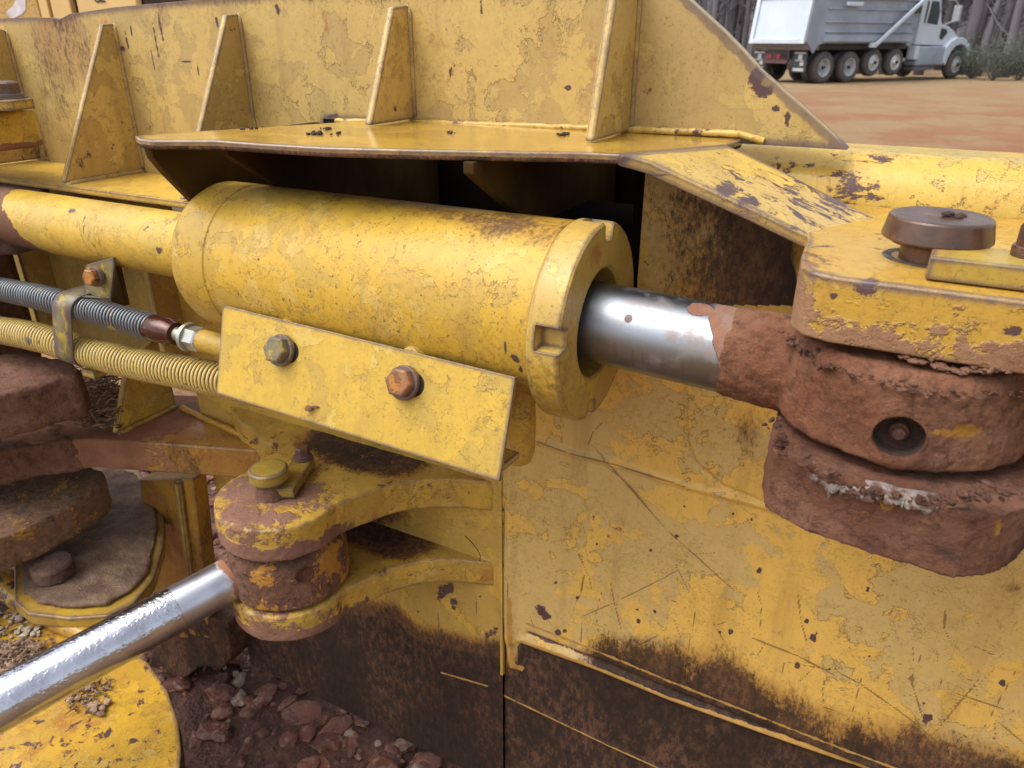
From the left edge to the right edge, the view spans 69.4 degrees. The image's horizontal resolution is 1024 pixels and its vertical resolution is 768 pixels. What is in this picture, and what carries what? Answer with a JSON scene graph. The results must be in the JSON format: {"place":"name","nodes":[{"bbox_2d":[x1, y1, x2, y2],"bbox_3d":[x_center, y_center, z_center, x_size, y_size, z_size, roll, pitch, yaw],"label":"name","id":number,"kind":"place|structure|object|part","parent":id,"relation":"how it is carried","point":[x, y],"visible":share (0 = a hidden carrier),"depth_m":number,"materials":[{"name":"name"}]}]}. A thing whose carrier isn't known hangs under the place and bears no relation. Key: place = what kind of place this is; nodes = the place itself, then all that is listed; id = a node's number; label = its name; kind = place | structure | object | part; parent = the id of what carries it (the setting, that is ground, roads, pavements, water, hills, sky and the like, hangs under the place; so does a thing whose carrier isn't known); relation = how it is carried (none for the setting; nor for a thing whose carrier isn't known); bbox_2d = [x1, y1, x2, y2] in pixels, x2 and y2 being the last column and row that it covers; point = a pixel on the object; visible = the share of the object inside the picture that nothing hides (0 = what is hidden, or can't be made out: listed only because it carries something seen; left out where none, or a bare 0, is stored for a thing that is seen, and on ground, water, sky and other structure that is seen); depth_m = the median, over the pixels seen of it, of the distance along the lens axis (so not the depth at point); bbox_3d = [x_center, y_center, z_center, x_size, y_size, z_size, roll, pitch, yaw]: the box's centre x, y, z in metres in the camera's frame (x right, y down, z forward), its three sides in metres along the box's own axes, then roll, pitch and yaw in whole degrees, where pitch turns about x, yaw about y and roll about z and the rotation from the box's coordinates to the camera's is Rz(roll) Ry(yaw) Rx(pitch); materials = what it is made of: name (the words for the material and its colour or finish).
{"place":"outdoors","nodes":[
{"label":"outdoors","id":0,"kind":"place"},
{"bbox_2d":[41,69,1023,767],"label":"ground","id":1,"kind":"structure","parent":0,"point":[931,109],"depth_m":12.68,"materials":[{"name":"red soil"}]},
{"bbox_2d":[0,0,188,18],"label":"yellow machine","id":2,"kind":"object","parent":1,"relation":"on","point":[36,8],"visible":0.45,"depth_m":4.57,"materials":[{"name":"yellow metal"}]},
{"bbox_3d":[-2.767,-2.163,4.638,0.191,1.400,0.040,13,28,25],"label":"door panel","id":3,"kind":"part","parent":2,"relation":"part of","materials":[{"name":"yellow metal"}]},
{"bbox_2d":[73,366,123,432],"bbox_3d":[-0.673,0.015,1.206,0.086,0.053,0.258,-14,28,-27],"label":"wood debris","id":4,"kind":"object","parent":1,"relation":"on","point":[99,412],"visible":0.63,"depth_m":1.15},
{"bbox_2d":[13,470,460,767],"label":"clay rubble","id":5,"kind":"object","parent":1,"relation":"on","point":[328,736],"visible":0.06,"depth_m":1.40,"materials":[{"name":"brown stone"}]},
{"bbox_2d":[0,0,1023,767],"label":"dozer blade","id":6,"kind":"object","parent":1,"relation":"on","point":[666,574],"visible":0.73,"depth_m":0.84,"materials":[{"name":"paint"}]},
{"bbox_2d":[0,80,34,110],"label":"hinge pin","id":7,"kind":"object","parent":6,"relation":"attached to","point":[13,97],"visible":1,"depth_m":0.94,"materials":[{"name":"paint"}]},
{"bbox_2d":[0,255,184,767],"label":"push frame","id":8,"kind":"object","parent":6,"relation":"attached to","point":[54,493],"visible":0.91,"depth_m":1.06,"materials":[{"name":"paint"}]},
{"bbox_2d":[0,611,40,664],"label":"grit pile","id":9,"kind":"object","parent":8,"relation":"on","point":[26,630],"visible":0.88,"depth_m":1.08,"materials":[{"name":"beige gravel"}]},
{"bbox_2d":[0,638,46,672],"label":"pile","id":10,"kind":"object","parent":8,"relation":"on","point":[27,645],"visible":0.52,"depth_m":1.04,"materials":[{"name":"beige gravel"}]},
{"bbox_2d":[20,467,157,607],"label":"packed sand","id":11,"kind":"structure","parent":8,"relation":"in","point":[110,552],"depth_m":1.18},
{"bbox_2d":[64,677,114,715],"bbox_3d":[-0.561,0.412,0.974,0.065,0.016,0.083,-10,27,-21],"label":"pile","id":12,"kind":"object","parent":8,"relation":"on","point":[93,709],"visible":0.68,"depth_m":0.97,"materials":[{"name":"beige gravel"}]},
{"bbox_2d":[0,531,349,734],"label":"tilt rod","id":13,"kind":"object","parent":6,"relation":"attached to","point":[47,678],"visible":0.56,"depth_m":0.87,"materials":[{"name":"silver metal"}]},
{"bbox_2d":[228,551,296,563],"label":"mud crumbs","id":14,"kind":"object","parent":13,"relation":"on","point":[234,556],"visible":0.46,"depth_m":0.88,"materials":[{"name":"soil"}]},
{"bbox_2d":[240,126,262,129],"bbox_3d":[-0.272,-0.268,0.774,0.015,0.003,0.026,6,26,13],"label":"dirt clod","id":15,"kind":"object","parent":6,"relation":"on","point":[243,128],"visible":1,"depth_m":0.77,"materials":[{"name":"brown soil"}]},
{"bbox_2d":[248,444,314,503],"bbox_3d":[-0.282,0.127,0.941,0.057,0.075,0.102,13,28,25],"label":"clevis pin","id":16,"kind":"object","parent":6,"relation":"attached to","point":[272,480],"visible":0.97,"depth_m":0.91,"materials":[{"name":"paint"}]},
{"bbox_2d":[306,130,323,134],"bbox_3d":[-0.193,-0.248,0.731,0.018,0.004,0.022,0,25,0],"label":"dirt clod","id":17,"kind":"object","parent":6,"relation":"on","point":[314,132],"visible":1,"depth_m":0.72,"materials":[{"name":"brown soil"}]},
{"bbox_2d":[465,535,480,561],"bbox_3d":[-0.053,0.222,0.997,0.024,0.035,0.001,13,28,25],"label":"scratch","id":18,"kind":"object","parent":6,"relation":"attached to","point":[474,546],"visible":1,"depth_m":0.99},
{"bbox_2d":[0,181,1023,480],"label":"hydraulic cylinder","id":19,"kind":"object","parent":6,"relation":"attached to","point":[464,339],"visible":0.91,"depth_m":0.64,"materials":[{"name":"paint"}]},
{"bbox_2d":[52,257,115,378],"bbox_3d":[-0.530,-0.085,0.932,0.122,0.166,0.053,13,28,25],"label":"hose clamp","id":20,"kind":"object","parent":19,"relation":"attached to","point":[98,277],"visible":0.95,"depth_m":0.92,"materials":[{"name":"metal"}]},
{"bbox_2d":[0,277,220,356],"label":"hydraulic hose","id":21,"kind":"object","parent":20,"relation":"attached to","point":[157,328],"visible":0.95,"depth_m":0.88,"materials":[{"name":"metal"}]},
{"bbox_2d":[0,316,262,408],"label":"hydraulic hose","id":22,"kind":"object","parent":20,"relation":"attached to","point":[188,373],"visible":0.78,"depth_m":0.91,"materials":[{"name":"rubber"}]},
{"bbox_2d":[777,330,1023,401],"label":"mud crumbs","id":23,"kind":"object","parent":19,"relation":"on","point":[831,366],"visible":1,"depth_m":0.47,"materials":[{"name":"brown soil"}]},
{"bbox_2d":[897,354,1012,374],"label":"mud crumbs","id":24,"kind":"object","parent":19,"relation":"on","point":[943,366],"visible":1,"depth_m":0.46,"materials":[{"name":"soil"}]},
{"bbox_2d":[556,132,569,135],"bbox_3d":[0.050,-0.245,0.725,0.013,0.004,0.022,13,28,25],"label":"dirt clod","id":25,"kind":"object","parent":6,"relation":"on","point":[563,133],"visible":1,"depth_m":0.72,"materials":[{"name":"soil"}]},
{"bbox_2d":[809,461,940,514],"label":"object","id":26,"kind":"object","parent":6,"relation":"on","point":[831,489],"visible":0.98,"depth_m":0.47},
{"bbox_2d":[761,416,1023,510],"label":"mud crumbs","id":27,"kind":"object","parent":6,"relation":"on","point":[780,443],"visible":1,"depth_m":0.47,"materials":[{"name":"brown soil"}]},
{"bbox_2d":[881,206,995,266],"bbox_3d":[0.288,-0.067,0.517,0.069,0.103,0.069,13,28,25],"label":"hinge pin","id":28,"kind":"object","parent":6,"relation":"on","point":[918,234],"visible":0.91,"depth_m":0.48,"materials":[{"name":"metal"}]},
{"bbox_2d":[941,211,966,218],"bbox_3d":[0.294,-0.112,0.489,0.018,0.005,0.010,-1,25,-2],"label":"dirt clod","id":29,"kind":"object","parent":28,"relation":"on","point":[960,215],"visible":1,"depth_m":0.49,"materials":[{"name":"brown soil"}]},
{"bbox_2d":[925,223,1023,290],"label":"retainer plate","id":30,"kind":"object","parent":6,"relation":"on","point":[996,268],"visible":1,"depth_m":0.45,"materials":[{"name":"paint"}]},
{"bbox_2d":[711,0,745,21],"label":"bare tree","id":31,"kind":"object","parent":1,"relation":"on","point":[720,1],"visible":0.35,"depth_m":41.56,"materials":[{"name":"grey plant"}]},
{"bbox_2d":[712,0,751,34],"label":"bare tree","id":32,"kind":"object","parent":1,"relation":"on","point":[715,14],"visible":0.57,"depth_m":38.67,"materials":[{"name":"grey plant"}]},
{"bbox_2d":[726,0,738,36],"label":"bare tree","id":33,"kind":"object","parent":1,"relation":"on","point":[731,21],"visible":0.3,"depth_m":42.04,"materials":[{"name":"grey plant"}]},
{"bbox_2d":[723,0,754,43],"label":"bare tree","id":34,"kind":"object","parent":1,"relation":"on","point":[739,24],"visible":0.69,"depth_m":42.07,"materials":[{"name":"grey plant"}]},
{"bbox_2d":[739,0,756,56],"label":"bare tree","id":35,"kind":"object","parent":1,"relation":"on","point":[751,50],"visible":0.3,"depth_m":38.80,"materials":[{"name":"grey plant"}]},
{"bbox_2d":[697,0,1016,68],"bbox_3d":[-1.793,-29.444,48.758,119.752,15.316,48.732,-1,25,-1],"label":"woods","id":36,"kind":"object","parent":1,"relation":"on","point":[723,18],"visible":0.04,"depth_m":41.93,"materials":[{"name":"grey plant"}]},
{"bbox_2d":[852,43,863,73],"bbox_3d":[16.096,-21.042,31.663,3.539,14.602,4.786,11,27,22],"label":"bare tree","id":37,"kind":"object","parent":1,"relation":"on","point":[858,71],"depth_m":34.15,"materials":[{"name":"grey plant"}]},
{"bbox_2d":[749,0,969,83],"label":"dump truck","id":38,"kind":"object","parent":1,"relation":"on","point":[903,37],"visible":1,"depth_m":26.79,"materials":[{"name":"white metal"}]},
{"bbox_2d":[913,0,951,74],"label":"bare tree","id":39,"kind":"object","parent":1,"relation":"on","point":[918,72],"visible":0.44,"depth_m":32.85,"materials":[{"name":"grey plant"}]},
{"bbox_2d":[933,0,954,69],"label":"bare tree","id":40,"kind":"object","parent":1,"relation":"on","point":[947,17],"visible":0.27,"depth_m":36.89,"materials":[{"name":"grey plant"}]},
{"bbox_2d":[939,0,971,69],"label":"bare tree","id":41,"kind":"object","parent":1,"relation":"on","point":[953,26],"visible":0.18,"depth_m":37.02,"materials":[{"name":"grey plant"}]},
{"bbox_2d":[958,0,986,74],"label":"bare tree","id":42,"kind":"object","parent":1,"relation":"on","point":[973,25],"visible":0.5,"depth_m":32.17,"materials":[{"name":"grey plant"}]},
{"bbox_2d":[953,40,1006,78],"bbox_3d":[18.589,-12.967,29.761,2.629,1.594,2.724,13,28,25],"label":"bush","id":43,"kind":"object","parent":1,"relation":"on","point":[970,74],"visible":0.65,"depth_m":29.84,"materials":[{"name":"green plant"}]},
{"bbox_2d":[970,0,1007,65],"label":"bare tree","id":44,"kind":"object","parent":1,"relation":"on","point":[987,13],"visible":0.35,"depth_m":36.35,"materials":[{"name":"grey plant"}]},
{"bbox_2d":[960,25,1023,80],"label":"bush","id":45,"kind":"object","parent":1,"relation":"on","point":[993,65],"visible":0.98,"depth_m":28.11,"materials":[{"name":"green plant"}]},
{"bbox_2d":[974,0,1015,75],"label":"bare tree","id":46,"kind":"object","parent":1,"relation":"on","point":[990,30],"visible":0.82,"depth_m":30.93,"materials":[{"name":"grey plant"}]},
{"bbox_2d":[989,0,1015,71],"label":"bare tree","id":47,"kind":"object","parent":1,"relation":"on","point":[1007,18],"visible":0.6,"depth_m":35.28,"materials":[{"name":"grey plant"}]},
{"bbox_2d":[987,0,1023,77],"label":"bare tree","id":48,"kind":"object","parent":1,"relation":"on","point":[1016,21],"visible":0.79,"depth_m":30.11,"materials":[{"name":"grey plant"}]},
{"bbox_2d":[993,34,1023,79],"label":"bush","id":49,"kind":"object","parent":1,"relation":"on","point":[1021,66],"visible":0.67,"depth_m":28.67,"materials":[{"name":"green plant"}]},
{"bbox_2d":[1009,15,1023,74],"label":"bare tree","id":50,"kind":"object","parent":1,"relation":"on","point":[1021,29],"visible":0.12,"depth_m":32.38,"materials":[{"name":"grey plant"}]}
]}

